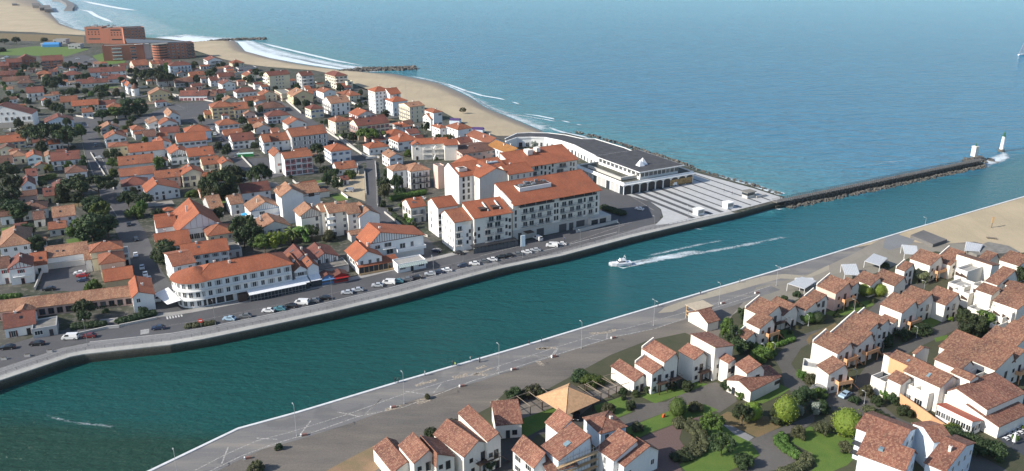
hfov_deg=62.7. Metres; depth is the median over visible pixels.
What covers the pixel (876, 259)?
canopy shelter
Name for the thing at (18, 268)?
villa
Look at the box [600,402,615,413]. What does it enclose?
bush
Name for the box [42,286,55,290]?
car
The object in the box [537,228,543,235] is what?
garage door
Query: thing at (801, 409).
bush
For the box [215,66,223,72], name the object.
outbuilding
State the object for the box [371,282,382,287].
car
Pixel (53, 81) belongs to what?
pine tree
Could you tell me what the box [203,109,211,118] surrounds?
house
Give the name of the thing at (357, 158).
street villas
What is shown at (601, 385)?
pergola
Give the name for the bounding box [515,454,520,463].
window
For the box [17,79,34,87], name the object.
house
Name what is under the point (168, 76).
pine tree
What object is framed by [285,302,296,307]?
car
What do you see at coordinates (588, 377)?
bush
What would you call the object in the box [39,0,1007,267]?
surf foam
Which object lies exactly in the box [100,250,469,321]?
quay pavement
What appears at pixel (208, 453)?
promenade
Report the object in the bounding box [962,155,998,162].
pier rocks
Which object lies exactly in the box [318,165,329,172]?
broadleaf tree
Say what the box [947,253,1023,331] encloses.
terraced apartments
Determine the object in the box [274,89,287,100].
house
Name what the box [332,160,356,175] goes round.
house
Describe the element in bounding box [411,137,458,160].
apartment building
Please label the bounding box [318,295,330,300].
car
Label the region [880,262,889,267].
bush
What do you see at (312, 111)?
house
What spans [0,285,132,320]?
school hall
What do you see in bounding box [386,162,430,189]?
villa
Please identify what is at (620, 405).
lawn
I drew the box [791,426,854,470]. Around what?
lawn
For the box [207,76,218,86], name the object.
house
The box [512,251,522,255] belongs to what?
car
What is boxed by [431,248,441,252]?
car
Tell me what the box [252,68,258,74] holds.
garden tree
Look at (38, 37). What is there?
dune field
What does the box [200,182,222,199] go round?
cypress tree
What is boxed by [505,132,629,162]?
arcade wing
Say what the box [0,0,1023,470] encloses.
sea
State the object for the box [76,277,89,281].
car
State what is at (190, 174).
house
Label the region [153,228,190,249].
house
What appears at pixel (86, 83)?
house
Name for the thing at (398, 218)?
hedge
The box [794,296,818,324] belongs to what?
holiday house
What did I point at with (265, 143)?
house
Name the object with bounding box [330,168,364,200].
sand garden
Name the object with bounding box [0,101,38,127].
school
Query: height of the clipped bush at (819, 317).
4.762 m
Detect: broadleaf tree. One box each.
[0,38,9,43]
[0,162,20,178]
[0,198,17,211]
[5,201,31,221]
[11,37,20,43]
[21,223,36,232]
[26,234,46,251]
[43,164,53,172]
[64,87,79,94]
[70,298,95,314]
[80,195,103,213]
[92,85,107,92]
[92,109,109,120]
[93,126,100,134]
[95,214,118,237]
[105,158,117,167]
[106,106,123,117]
[116,190,136,206]
[130,192,153,203]
[153,246,174,264]
[204,70,215,75]
[252,233,271,252]
[261,231,287,251]
[303,224,318,239]
[310,143,323,153]
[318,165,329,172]
[327,168,338,176]
[732,403,754,424]
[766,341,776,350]
[790,388,810,406]
[796,385,817,403]
[955,308,970,321]
[976,309,996,332]
[1016,266,1023,282]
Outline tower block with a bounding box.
[367,85,400,113]
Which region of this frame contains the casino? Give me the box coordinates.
[577,149,696,194]
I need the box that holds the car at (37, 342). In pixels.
[29,340,44,345]
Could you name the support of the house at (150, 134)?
on the ground at (340, 245)
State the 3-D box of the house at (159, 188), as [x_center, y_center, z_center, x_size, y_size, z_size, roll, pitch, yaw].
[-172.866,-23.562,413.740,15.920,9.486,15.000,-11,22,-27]
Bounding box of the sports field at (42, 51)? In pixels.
[0,46,87,55]
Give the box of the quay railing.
[1,218,689,373]
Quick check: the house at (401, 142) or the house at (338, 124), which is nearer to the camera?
the house at (401, 142)
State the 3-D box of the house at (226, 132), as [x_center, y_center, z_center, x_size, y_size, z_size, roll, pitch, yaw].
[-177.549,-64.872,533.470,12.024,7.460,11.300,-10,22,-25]
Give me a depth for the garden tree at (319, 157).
464.84 m
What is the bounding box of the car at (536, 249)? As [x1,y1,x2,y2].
[530,247,540,251]
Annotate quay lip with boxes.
[148,196,1023,470]
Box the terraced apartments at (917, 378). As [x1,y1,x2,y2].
[870,345,988,411]
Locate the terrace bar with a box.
[318,258,348,271]
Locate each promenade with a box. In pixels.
[0,211,734,380]
[153,247,860,470]
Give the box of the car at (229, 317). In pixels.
[222,315,235,320]
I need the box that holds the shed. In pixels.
[339,175,348,184]
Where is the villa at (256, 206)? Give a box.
[225,193,279,218]
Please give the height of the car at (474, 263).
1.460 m
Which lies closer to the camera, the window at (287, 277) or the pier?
the window at (287, 277)
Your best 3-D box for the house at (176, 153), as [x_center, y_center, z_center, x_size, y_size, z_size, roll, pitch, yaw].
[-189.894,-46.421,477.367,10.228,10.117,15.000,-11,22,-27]
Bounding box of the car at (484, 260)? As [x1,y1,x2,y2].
[478,258,488,263]
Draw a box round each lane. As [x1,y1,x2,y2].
[239,157,282,180]
[774,279,1006,470]
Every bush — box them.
[22,98,31,103]
[83,278,102,289]
[102,151,109,157]
[108,168,118,176]
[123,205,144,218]
[183,189,198,196]
[246,459,265,470]
[274,443,282,450]
[321,229,336,241]
[341,132,347,137]
[343,169,356,178]
[393,187,406,193]
[403,149,410,156]
[423,426,436,436]
[443,134,453,138]
[485,461,496,470]
[503,386,522,398]
[521,383,540,396]
[536,389,544,400]
[570,368,587,382]
[579,373,606,388]
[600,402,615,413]
[626,399,636,410]
[631,421,644,432]
[643,386,655,392]
[668,381,676,389]
[668,396,687,416]
[681,380,694,392]
[688,401,703,412]
[720,380,731,392]
[730,338,752,354]
[733,453,751,470]
[735,390,743,399]
[737,453,754,468]
[744,401,762,421]
[752,346,773,363]
[769,404,788,425]
[772,394,799,425]
[790,425,805,440]
[792,290,800,297]
[796,369,805,380]
[797,404,804,415]
[800,312,814,323]
[804,373,815,383]
[809,399,830,413]
[811,401,821,414]
[812,386,828,399]
[813,421,832,436]
[814,311,825,323]
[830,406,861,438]
[838,440,853,453]
[842,379,854,390]
[848,395,861,404]
[858,283,874,296]
[858,384,874,397]
[862,404,878,412]
[870,395,883,406]
[874,283,886,296]
[877,410,890,417]
[879,390,889,398]
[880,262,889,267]
[883,331,894,347]
[887,392,899,402]
[892,328,912,341]
[896,404,913,417]
[910,322,933,336]
[912,268,931,284]
[943,422,960,428]
[946,425,966,435]
[956,430,992,455]
[978,439,1008,462]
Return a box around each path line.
[1,221,683,374]
[2,226,646,368]
[7,224,662,369]
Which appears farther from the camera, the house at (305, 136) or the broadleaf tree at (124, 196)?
the house at (305, 136)
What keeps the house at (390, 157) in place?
on the ground at (340, 245)
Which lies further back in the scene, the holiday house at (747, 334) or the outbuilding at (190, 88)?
the outbuilding at (190, 88)
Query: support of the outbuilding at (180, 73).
on the ground at (340, 245)
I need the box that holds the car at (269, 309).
[261,307,274,312]
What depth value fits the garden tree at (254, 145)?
500.20 m
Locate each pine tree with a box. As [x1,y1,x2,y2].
[15,123,36,142]
[20,122,56,139]
[37,122,72,142]
[41,76,66,89]
[50,125,82,148]
[55,174,102,195]
[77,174,118,196]
[136,68,165,85]
[157,72,175,88]
[197,169,236,192]
[222,165,246,181]
[246,163,272,180]
[355,128,378,140]
[368,130,385,137]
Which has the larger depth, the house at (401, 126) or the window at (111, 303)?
the house at (401, 126)
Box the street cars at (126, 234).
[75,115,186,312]
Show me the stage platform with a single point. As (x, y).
(928, 238)
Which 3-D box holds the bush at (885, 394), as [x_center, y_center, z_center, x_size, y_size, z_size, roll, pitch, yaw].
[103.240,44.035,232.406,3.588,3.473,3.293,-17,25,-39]
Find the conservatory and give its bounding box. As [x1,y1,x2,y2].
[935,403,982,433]
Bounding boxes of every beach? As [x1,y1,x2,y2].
[0,0,84,34]
[194,41,541,135]
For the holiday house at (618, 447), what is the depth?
198.48 m
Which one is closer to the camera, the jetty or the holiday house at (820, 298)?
the holiday house at (820, 298)
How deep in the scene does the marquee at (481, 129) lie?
547.43 m
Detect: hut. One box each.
[687,307,719,331]
[741,189,766,198]
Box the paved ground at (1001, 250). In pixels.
[967,242,1019,257]
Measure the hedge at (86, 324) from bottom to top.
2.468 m
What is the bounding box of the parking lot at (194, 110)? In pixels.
[168,101,220,128]
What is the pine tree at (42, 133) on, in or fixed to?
on the ground at (340, 245)
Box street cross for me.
[73,106,256,181]
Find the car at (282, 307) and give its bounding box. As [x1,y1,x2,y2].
[274,305,285,310]
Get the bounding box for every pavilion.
[53,38,69,43]
[68,43,83,48]
[536,383,599,413]
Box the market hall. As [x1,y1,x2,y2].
[153,198,221,241]
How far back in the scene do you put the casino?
430.65 m
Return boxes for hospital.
[84,24,194,60]
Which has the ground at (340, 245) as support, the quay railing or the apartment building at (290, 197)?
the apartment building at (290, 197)
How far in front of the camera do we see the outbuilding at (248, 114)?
588.79 m
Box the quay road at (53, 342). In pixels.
[0,227,598,366]
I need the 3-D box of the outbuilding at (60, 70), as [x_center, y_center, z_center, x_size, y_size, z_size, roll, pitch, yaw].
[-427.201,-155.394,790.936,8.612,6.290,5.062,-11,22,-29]
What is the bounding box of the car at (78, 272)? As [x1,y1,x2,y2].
[73,270,85,274]
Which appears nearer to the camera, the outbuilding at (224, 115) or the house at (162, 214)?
the house at (162, 214)
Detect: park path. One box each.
[723,424,753,440]
[741,414,813,470]
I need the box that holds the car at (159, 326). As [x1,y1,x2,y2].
[151,324,165,330]
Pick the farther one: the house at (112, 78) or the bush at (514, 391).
the house at (112, 78)
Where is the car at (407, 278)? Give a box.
[401,276,412,281]
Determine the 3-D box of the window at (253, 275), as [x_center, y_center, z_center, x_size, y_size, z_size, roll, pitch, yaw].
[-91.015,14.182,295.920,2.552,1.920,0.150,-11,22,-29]
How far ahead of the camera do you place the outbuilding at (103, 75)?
752.45 m
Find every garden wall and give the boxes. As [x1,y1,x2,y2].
[3,122,81,131]
[34,270,42,289]
[47,259,84,269]
[78,326,105,334]
[90,152,113,188]
[106,325,118,328]
[119,317,156,325]
[128,94,147,99]
[286,99,300,112]
[326,130,364,156]
[339,135,363,155]
[384,211,401,224]
[573,225,589,229]
[576,220,617,232]
[802,358,821,379]
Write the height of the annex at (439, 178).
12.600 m
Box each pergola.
[506,387,546,414]
[577,373,628,407]
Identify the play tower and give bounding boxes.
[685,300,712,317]
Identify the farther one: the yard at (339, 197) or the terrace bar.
the yard at (339, 197)
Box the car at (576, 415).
[573,411,580,420]
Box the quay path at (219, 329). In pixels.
[0,220,689,375]
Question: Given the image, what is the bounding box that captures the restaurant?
[344,222,427,275]
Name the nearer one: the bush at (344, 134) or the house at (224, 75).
the bush at (344, 134)
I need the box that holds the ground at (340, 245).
[0,31,783,389]
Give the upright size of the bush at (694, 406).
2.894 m
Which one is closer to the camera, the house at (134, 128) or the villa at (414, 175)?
the villa at (414, 175)
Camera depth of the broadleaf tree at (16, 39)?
1002.17 m
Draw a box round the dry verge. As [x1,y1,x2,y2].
[327,445,378,470]
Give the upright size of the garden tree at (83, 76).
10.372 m
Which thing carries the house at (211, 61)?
on the ground at (340, 245)
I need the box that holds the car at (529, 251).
[521,249,531,253]
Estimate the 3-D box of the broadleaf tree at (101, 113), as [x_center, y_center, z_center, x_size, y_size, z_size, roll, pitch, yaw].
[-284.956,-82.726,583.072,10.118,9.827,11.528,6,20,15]
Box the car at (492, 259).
[487,257,496,260]
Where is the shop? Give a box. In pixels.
[32,316,58,338]
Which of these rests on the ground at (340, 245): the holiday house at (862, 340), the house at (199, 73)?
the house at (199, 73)
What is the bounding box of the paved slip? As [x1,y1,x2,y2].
[883,234,913,249]
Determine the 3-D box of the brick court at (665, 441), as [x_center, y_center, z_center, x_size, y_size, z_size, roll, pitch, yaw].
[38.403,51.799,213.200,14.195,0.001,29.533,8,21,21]
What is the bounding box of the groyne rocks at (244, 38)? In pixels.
[207,37,266,40]
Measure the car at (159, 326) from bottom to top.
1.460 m
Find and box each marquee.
[42,42,61,46]
[449,118,460,123]
[472,127,484,132]
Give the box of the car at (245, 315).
[238,312,251,318]
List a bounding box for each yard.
[39,264,90,290]
[66,238,80,242]
[147,201,155,206]
[154,200,173,205]
[269,182,279,186]
[330,194,349,200]
[492,416,584,470]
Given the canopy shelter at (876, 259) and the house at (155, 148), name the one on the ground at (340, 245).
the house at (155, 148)
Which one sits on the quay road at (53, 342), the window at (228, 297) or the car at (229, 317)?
the car at (229, 317)
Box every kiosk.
[319,270,334,284]
[331,268,348,282]
[693,207,704,215]
[722,200,733,208]
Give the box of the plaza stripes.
[632,174,769,217]
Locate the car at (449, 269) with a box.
[441,267,451,271]
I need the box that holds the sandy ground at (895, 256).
[729,242,966,318]
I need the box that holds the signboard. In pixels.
[521,235,524,246]
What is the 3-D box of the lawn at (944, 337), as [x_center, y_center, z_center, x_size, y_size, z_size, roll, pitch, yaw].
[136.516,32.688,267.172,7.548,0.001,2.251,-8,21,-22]
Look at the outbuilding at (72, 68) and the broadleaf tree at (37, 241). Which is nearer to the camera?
the broadleaf tree at (37, 241)
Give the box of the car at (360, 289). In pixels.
[351,287,362,291]
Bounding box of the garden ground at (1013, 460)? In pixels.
[380,251,1023,470]
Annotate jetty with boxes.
[52,0,74,10]
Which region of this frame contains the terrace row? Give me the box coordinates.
[466,129,520,156]
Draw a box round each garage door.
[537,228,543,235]
[559,223,566,231]
[576,220,584,226]
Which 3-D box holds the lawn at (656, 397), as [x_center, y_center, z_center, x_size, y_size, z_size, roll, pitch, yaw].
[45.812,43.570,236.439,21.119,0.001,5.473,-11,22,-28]
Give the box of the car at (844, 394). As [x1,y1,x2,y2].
[838,390,851,398]
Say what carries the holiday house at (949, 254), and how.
on the garden ground at (1013, 460)
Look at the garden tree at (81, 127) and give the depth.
526.77 m
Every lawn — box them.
[93,53,125,63]
[522,408,556,436]
[594,397,631,416]
[626,404,716,437]
[639,382,706,402]
[679,421,758,470]
[750,329,793,358]
[755,384,788,402]
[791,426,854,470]
[806,323,836,344]
[826,299,874,317]
[912,317,940,334]
[934,335,947,341]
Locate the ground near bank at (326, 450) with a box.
[219,242,981,470]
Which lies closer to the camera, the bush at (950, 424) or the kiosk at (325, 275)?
the bush at (950, 424)
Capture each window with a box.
[9,330,17,336]
[34,330,42,335]
[39,309,45,314]
[48,308,54,313]
[57,307,62,312]
[65,305,70,311]
[109,300,114,305]
[126,298,131,304]
[194,233,199,238]
[208,298,215,304]
[214,279,222,284]
[216,288,223,293]
[217,296,224,302]
[225,294,232,300]
[232,276,239,281]
[233,285,240,289]
[250,273,256,278]
[251,281,257,286]
[267,270,273,274]
[268,278,274,283]
[284,266,290,271]
[284,275,291,279]
[295,271,306,276]
[384,242,391,247]
[386,249,392,253]
[426,461,430,470]
[446,460,450,469]
[481,451,484,459]
[487,236,492,241]
[494,449,498,457]
[506,430,509,437]
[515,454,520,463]
[525,462,530,470]
[563,440,570,446]
[591,219,597,224]
[742,192,754,195]
[914,397,922,407]
[936,410,940,416]
[940,412,945,419]
[945,414,950,421]
[960,421,965,428]
[965,424,970,431]
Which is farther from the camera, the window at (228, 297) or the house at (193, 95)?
the house at (193, 95)
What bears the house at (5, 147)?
on the ground at (340, 245)
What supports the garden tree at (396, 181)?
on the ground at (340, 245)
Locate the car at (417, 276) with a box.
[411,274,422,279]
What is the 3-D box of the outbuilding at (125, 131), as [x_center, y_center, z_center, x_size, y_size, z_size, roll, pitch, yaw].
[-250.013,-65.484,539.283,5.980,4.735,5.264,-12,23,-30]
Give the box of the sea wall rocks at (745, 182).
[692,167,780,193]
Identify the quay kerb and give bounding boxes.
[91,232,616,341]
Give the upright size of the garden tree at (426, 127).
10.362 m
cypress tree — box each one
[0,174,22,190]
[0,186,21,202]
[64,218,88,237]
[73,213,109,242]
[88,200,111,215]
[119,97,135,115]
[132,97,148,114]
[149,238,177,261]
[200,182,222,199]
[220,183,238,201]
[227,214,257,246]
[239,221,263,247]
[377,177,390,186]
[380,109,389,116]
[720,317,733,336]
[724,324,742,342]
[737,307,744,320]
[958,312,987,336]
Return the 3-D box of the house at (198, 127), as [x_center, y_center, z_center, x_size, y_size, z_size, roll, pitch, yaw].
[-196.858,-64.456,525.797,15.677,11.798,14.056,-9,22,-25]
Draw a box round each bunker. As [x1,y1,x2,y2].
[32,3,39,7]
[39,5,49,10]
[44,7,52,11]
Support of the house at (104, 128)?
on the ground at (340, 245)
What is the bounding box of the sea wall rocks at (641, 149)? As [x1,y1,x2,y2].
[570,131,693,167]
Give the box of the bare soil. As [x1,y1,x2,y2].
[721,411,779,436]
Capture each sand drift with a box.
[659,265,828,312]
[810,233,901,280]
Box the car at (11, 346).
[0,343,15,349]
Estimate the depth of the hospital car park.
880.61 m
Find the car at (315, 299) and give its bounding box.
[309,297,319,302]
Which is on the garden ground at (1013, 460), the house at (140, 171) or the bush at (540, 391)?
the bush at (540, 391)
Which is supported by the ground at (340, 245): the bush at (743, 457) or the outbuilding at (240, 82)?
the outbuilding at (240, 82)
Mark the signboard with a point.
(522, 240)
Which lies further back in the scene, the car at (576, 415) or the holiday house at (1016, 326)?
the holiday house at (1016, 326)
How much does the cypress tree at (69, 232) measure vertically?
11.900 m
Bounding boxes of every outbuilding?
[3,96,16,102]
[6,87,12,93]
[8,148,21,151]
[13,222,26,225]
[19,189,38,202]
[23,70,30,76]
[28,68,35,72]
[32,138,46,146]
[34,161,48,173]
[43,94,55,100]
[47,139,60,149]
[48,69,57,74]
[50,91,58,96]
[54,67,62,72]
[69,66,76,70]
[93,61,100,66]
[100,73,107,77]
[116,114,127,117]
[117,129,127,135]
[133,131,142,139]
[146,79,155,84]
[154,100,166,106]
[156,132,167,137]
[162,207,174,212]
[177,71,186,76]
[185,87,196,89]
[190,83,202,89]
[199,64,208,68]
[200,76,206,82]
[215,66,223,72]
[221,113,228,118]
[236,79,244,85]
[243,110,255,117]
[252,81,262,89]
[254,99,262,104]
[260,84,268,89]
[270,127,279,132]
[290,78,294,84]
[293,147,306,150]
[306,88,316,95]
[315,82,323,86]
[320,188,329,197]
[341,85,350,90]
[347,228,361,241]
[364,135,372,142]
[371,136,386,143]
[401,120,413,127]
[405,128,419,135]
[413,134,423,137]
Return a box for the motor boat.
[609,257,631,266]
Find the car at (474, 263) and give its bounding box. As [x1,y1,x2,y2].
[469,261,479,264]
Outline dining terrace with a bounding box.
[999,427,1023,454]
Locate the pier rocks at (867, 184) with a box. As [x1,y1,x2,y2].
[786,162,974,201]
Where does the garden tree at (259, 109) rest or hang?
on the ground at (340, 245)
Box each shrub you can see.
[101,308,109,313]
[138,306,148,312]
[380,200,385,206]
[406,217,413,223]
[618,387,627,394]
[632,390,639,397]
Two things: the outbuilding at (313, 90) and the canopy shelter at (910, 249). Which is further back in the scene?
the outbuilding at (313, 90)
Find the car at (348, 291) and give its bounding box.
[341,289,352,294]
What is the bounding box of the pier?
[772,157,984,208]
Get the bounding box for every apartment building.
[273,181,320,223]
[293,200,379,236]
[324,70,352,88]
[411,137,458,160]
[427,195,517,253]
[444,155,533,203]
[488,144,578,176]
[493,169,610,239]
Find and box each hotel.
[155,249,305,307]
[268,146,312,176]
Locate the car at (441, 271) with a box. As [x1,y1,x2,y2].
[434,269,443,273]
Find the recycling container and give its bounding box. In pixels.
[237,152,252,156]
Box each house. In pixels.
[0,61,9,69]
[0,70,16,78]
[0,134,26,147]
[0,142,14,155]
[0,154,14,164]
[0,207,14,224]
[0,225,32,258]
[2,75,29,84]
[2,309,37,337]
[6,58,22,67]
[9,148,26,163]
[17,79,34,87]
[18,54,35,64]
[21,174,35,190]
[22,200,48,220]
[25,86,43,99]
[25,149,42,166]
[25,166,37,184]
[29,251,47,273]
[32,209,45,226]
[36,70,51,78]
[40,55,62,68]
[42,187,54,202]
[43,113,73,126]
[44,150,53,164]
[44,241,87,263]
[47,220,66,236]
[50,150,80,170]
[51,179,70,197]
[51,203,76,226]
[59,95,77,107]
[62,70,81,79]
[64,165,87,178]
[71,99,98,111]
[80,78,108,87]
[81,107,92,117]
[83,240,130,280]
[88,66,125,77]
[98,99,115,109]
[99,121,119,135]
[102,265,133,287]
[103,130,126,148]
[106,102,120,107]
[107,75,126,82]
[107,141,128,158]
[117,153,155,170]
[118,165,154,179]
[120,174,147,191]
[124,80,131,94]
[127,141,164,157]
[128,275,155,312]
[129,59,148,69]
[129,125,143,137]
[130,84,139,95]
[142,129,155,141]
[142,177,179,201]
[145,116,158,130]
[147,87,170,101]
[149,60,158,67]
[151,136,171,152]
[153,167,180,186]
[153,212,172,216]
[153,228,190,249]
[156,76,173,86]
[157,116,177,130]
[158,59,171,64]
[159,126,179,138]
[159,156,168,165]
[163,108,180,124]
[166,143,186,164]
[167,61,191,75]
[173,77,193,87]
[174,131,206,147]
[179,90,208,100]
[179,164,203,186]
[183,124,211,141]
[185,145,214,165]
[188,70,204,78]
[199,154,219,171]
[202,192,223,213]
[203,56,222,67]
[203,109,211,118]
[203,222,234,240]
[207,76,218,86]
[207,90,218,99]
[208,100,233,118]
[212,89,225,96]
[214,117,238,132]
[217,72,234,79]
[217,79,235,90]
[218,156,233,168]
[221,128,241,140]
[222,95,237,101]
[223,65,234,71]
[227,240,241,257]
[228,131,254,149]
[229,59,244,67]
[231,101,248,117]
[232,86,256,97]
[236,66,256,71]
[237,179,270,203]
[241,71,255,81]
[243,95,265,102]
[246,117,264,124]
[252,121,270,133]
[254,101,284,112]
[256,212,290,235]
[257,89,276,100]
[258,132,270,153]
[263,109,289,123]
[268,131,289,149]
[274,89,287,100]
[282,116,306,129]
[283,244,317,261]
[284,124,327,148]
[287,87,312,105]
[304,103,323,118]
[307,242,338,263]
[316,87,335,103]
[321,94,349,115]
[323,142,351,163]
[328,115,349,133]
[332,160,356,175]
[336,89,358,94]
[346,91,359,102]
[348,107,374,118]
[348,115,389,139]
[362,141,388,154]
[372,437,408,470]
[381,149,402,165]
[384,95,407,115]
[384,127,407,141]
[388,133,415,150]
[392,122,410,131]
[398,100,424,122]
[398,432,432,470]
[401,196,426,221]
[420,435,454,470]
[423,112,432,130]
[425,107,442,124]
[431,124,446,136]
[433,418,509,470]
[445,122,472,138]
[455,136,472,143]
[457,142,494,158]
[457,404,501,470]
[490,399,522,438]
[511,408,592,470]
[582,410,659,470]
[610,358,645,391]
[635,353,670,394]
[641,337,683,390]
[677,343,710,383]
[690,332,733,380]
[717,353,736,380]
[725,365,781,402]
[734,355,764,376]
[736,325,756,350]
[743,295,791,330]
[746,311,784,344]
[771,296,798,328]
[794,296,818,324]
[804,287,828,314]
[810,329,862,367]
[815,355,858,394]
[816,273,858,310]
[830,319,883,364]
[841,310,880,348]
[844,277,859,298]
[850,411,917,470]
[854,270,881,296]
[857,307,890,348]
[876,268,906,296]
[879,292,922,330]
[882,314,897,333]
[895,259,914,284]
[901,285,933,319]
[909,248,946,281]
[911,420,975,470]
[930,285,960,321]
[938,329,1015,380]
[940,245,965,278]
[946,372,1023,438]
[978,250,1023,281]
[981,334,1023,384]
[986,325,1023,348]
[1004,315,1023,334]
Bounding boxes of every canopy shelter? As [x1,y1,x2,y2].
[786,277,816,295]
[840,264,859,277]
[863,253,887,269]
[900,244,917,259]
[964,242,982,251]
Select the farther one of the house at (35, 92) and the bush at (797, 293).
the house at (35, 92)
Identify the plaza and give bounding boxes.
[627,172,781,224]
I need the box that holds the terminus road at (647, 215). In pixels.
[497,189,661,264]
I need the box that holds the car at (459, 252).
[453,250,463,254]
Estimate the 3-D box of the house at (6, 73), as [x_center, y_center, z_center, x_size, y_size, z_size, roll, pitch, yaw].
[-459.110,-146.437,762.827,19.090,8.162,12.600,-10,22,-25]
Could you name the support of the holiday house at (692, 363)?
on the garden ground at (1013, 460)
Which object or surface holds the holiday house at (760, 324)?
on the garden ground at (1013, 460)
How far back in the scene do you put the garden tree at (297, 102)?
624.15 m
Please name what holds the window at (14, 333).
in the house at (19, 323)
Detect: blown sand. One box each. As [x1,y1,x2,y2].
[415,379,436,386]
[415,398,429,403]
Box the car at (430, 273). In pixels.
[424,271,435,275]
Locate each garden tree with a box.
[13,117,23,127]
[20,63,27,69]
[22,165,31,173]
[33,62,39,68]
[34,139,47,156]
[37,179,46,186]
[43,99,51,107]
[50,102,57,111]
[56,104,64,113]
[56,187,69,198]
[59,74,67,79]
[61,62,68,67]
[61,135,72,143]
[62,117,70,125]
[63,161,72,167]
[70,191,83,206]
[74,74,81,78]
[75,123,86,138]
[76,310,91,320]
[78,159,87,165]
[80,73,86,78]
[81,88,88,93]
[97,92,104,97]
[103,91,110,98]
[108,148,118,158]
[112,87,119,96]
[114,152,122,158]
[120,91,125,98]
[125,119,133,127]
[127,115,135,121]
[129,186,138,192]
[130,78,137,84]
[136,199,147,213]
[141,136,147,141]
[151,208,164,218]
[153,155,164,168]
[193,74,199,82]
[197,114,204,123]
[213,206,223,219]
[214,141,222,149]
[221,143,231,155]
[238,116,246,126]
[243,123,253,130]
[246,75,253,83]
[247,100,253,106]
[250,142,258,149]
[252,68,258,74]
[257,105,262,114]
[293,82,300,88]
[293,97,300,108]
[302,99,310,107]
[314,153,324,166]
[321,172,331,186]
[331,176,343,190]
[336,83,343,91]
[347,131,357,140]
[378,183,389,200]
[389,174,403,187]
[421,121,429,130]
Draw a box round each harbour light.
[970,143,979,156]
[998,132,1005,151]
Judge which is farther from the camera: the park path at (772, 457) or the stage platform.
the stage platform
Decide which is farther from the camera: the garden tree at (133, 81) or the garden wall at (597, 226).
the garden tree at (133, 81)
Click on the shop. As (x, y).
(45, 327)
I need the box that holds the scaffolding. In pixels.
[555,442,598,470]
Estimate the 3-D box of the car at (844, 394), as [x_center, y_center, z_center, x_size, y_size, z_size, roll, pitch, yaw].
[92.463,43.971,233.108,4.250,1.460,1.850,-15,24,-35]
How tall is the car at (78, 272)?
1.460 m
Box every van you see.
[61,332,79,340]
[155,296,161,301]
[294,298,309,304]
[343,187,353,191]
[382,278,395,284]
[533,234,542,240]
[546,242,557,247]
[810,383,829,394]
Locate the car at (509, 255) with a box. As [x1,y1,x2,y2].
[503,253,513,256]
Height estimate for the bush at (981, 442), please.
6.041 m
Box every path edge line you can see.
[196,286,768,469]
[210,295,753,470]
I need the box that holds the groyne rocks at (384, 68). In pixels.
[337,65,416,71]
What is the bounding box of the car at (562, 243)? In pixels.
[558,241,565,245]
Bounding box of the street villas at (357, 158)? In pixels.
[266,100,365,178]
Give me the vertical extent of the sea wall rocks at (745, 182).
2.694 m
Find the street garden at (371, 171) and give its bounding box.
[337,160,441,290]
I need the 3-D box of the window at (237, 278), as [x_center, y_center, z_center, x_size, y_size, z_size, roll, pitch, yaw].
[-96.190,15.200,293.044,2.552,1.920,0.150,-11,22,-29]
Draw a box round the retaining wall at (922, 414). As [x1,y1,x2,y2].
[898,393,948,424]
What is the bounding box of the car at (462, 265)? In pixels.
[457,263,467,267]
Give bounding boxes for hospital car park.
[63,55,97,66]
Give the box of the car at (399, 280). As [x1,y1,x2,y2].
[396,278,403,282]
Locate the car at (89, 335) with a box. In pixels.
[81,332,96,338]
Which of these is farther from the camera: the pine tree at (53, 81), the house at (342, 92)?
the pine tree at (53, 81)
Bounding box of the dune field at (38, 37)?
[0,33,83,42]
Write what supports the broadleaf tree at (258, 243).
on the ground at (340, 245)
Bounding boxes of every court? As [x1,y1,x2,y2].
[518,383,622,417]
[619,382,736,425]
[640,416,701,470]
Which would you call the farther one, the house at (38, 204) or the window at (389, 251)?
the house at (38, 204)
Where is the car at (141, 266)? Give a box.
[139,264,144,269]
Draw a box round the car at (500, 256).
[495,254,505,258]
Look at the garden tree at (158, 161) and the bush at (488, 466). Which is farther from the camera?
the garden tree at (158, 161)
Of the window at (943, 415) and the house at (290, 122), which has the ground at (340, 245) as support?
the house at (290, 122)
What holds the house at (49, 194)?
on the ground at (340, 245)
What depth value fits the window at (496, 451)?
200.09 m
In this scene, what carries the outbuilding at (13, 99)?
on the ground at (340, 245)
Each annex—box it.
[179,237,229,265]
[286,251,309,288]
[300,250,321,286]
[433,163,444,188]
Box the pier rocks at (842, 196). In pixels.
[785,164,988,208]
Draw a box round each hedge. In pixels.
[0,292,22,298]
[38,173,57,180]
[54,195,84,202]
[69,320,107,329]
[96,303,120,308]
[118,309,157,323]
[183,320,216,328]
[389,189,426,200]
[391,212,409,224]
[599,204,626,215]
[668,447,694,462]
[671,416,711,458]
[692,421,709,445]
[752,342,777,355]
[773,431,801,459]
[775,336,795,346]
[776,451,814,470]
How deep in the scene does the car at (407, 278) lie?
311.25 m
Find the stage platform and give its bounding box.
[910,230,946,246]
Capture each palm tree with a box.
[282,226,301,241]
[292,226,312,241]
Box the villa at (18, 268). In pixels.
[0,252,35,284]
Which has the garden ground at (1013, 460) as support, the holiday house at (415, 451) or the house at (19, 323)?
the holiday house at (415, 451)
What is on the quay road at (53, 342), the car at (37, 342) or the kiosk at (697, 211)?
the car at (37, 342)
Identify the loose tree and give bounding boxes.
[531,140,537,146]
[699,410,725,432]
[708,431,737,455]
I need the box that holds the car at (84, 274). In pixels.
[76,272,88,277]
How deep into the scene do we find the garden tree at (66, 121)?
558.41 m
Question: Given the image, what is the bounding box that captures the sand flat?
[853,197,1023,252]
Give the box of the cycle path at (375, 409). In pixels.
[195,286,779,470]

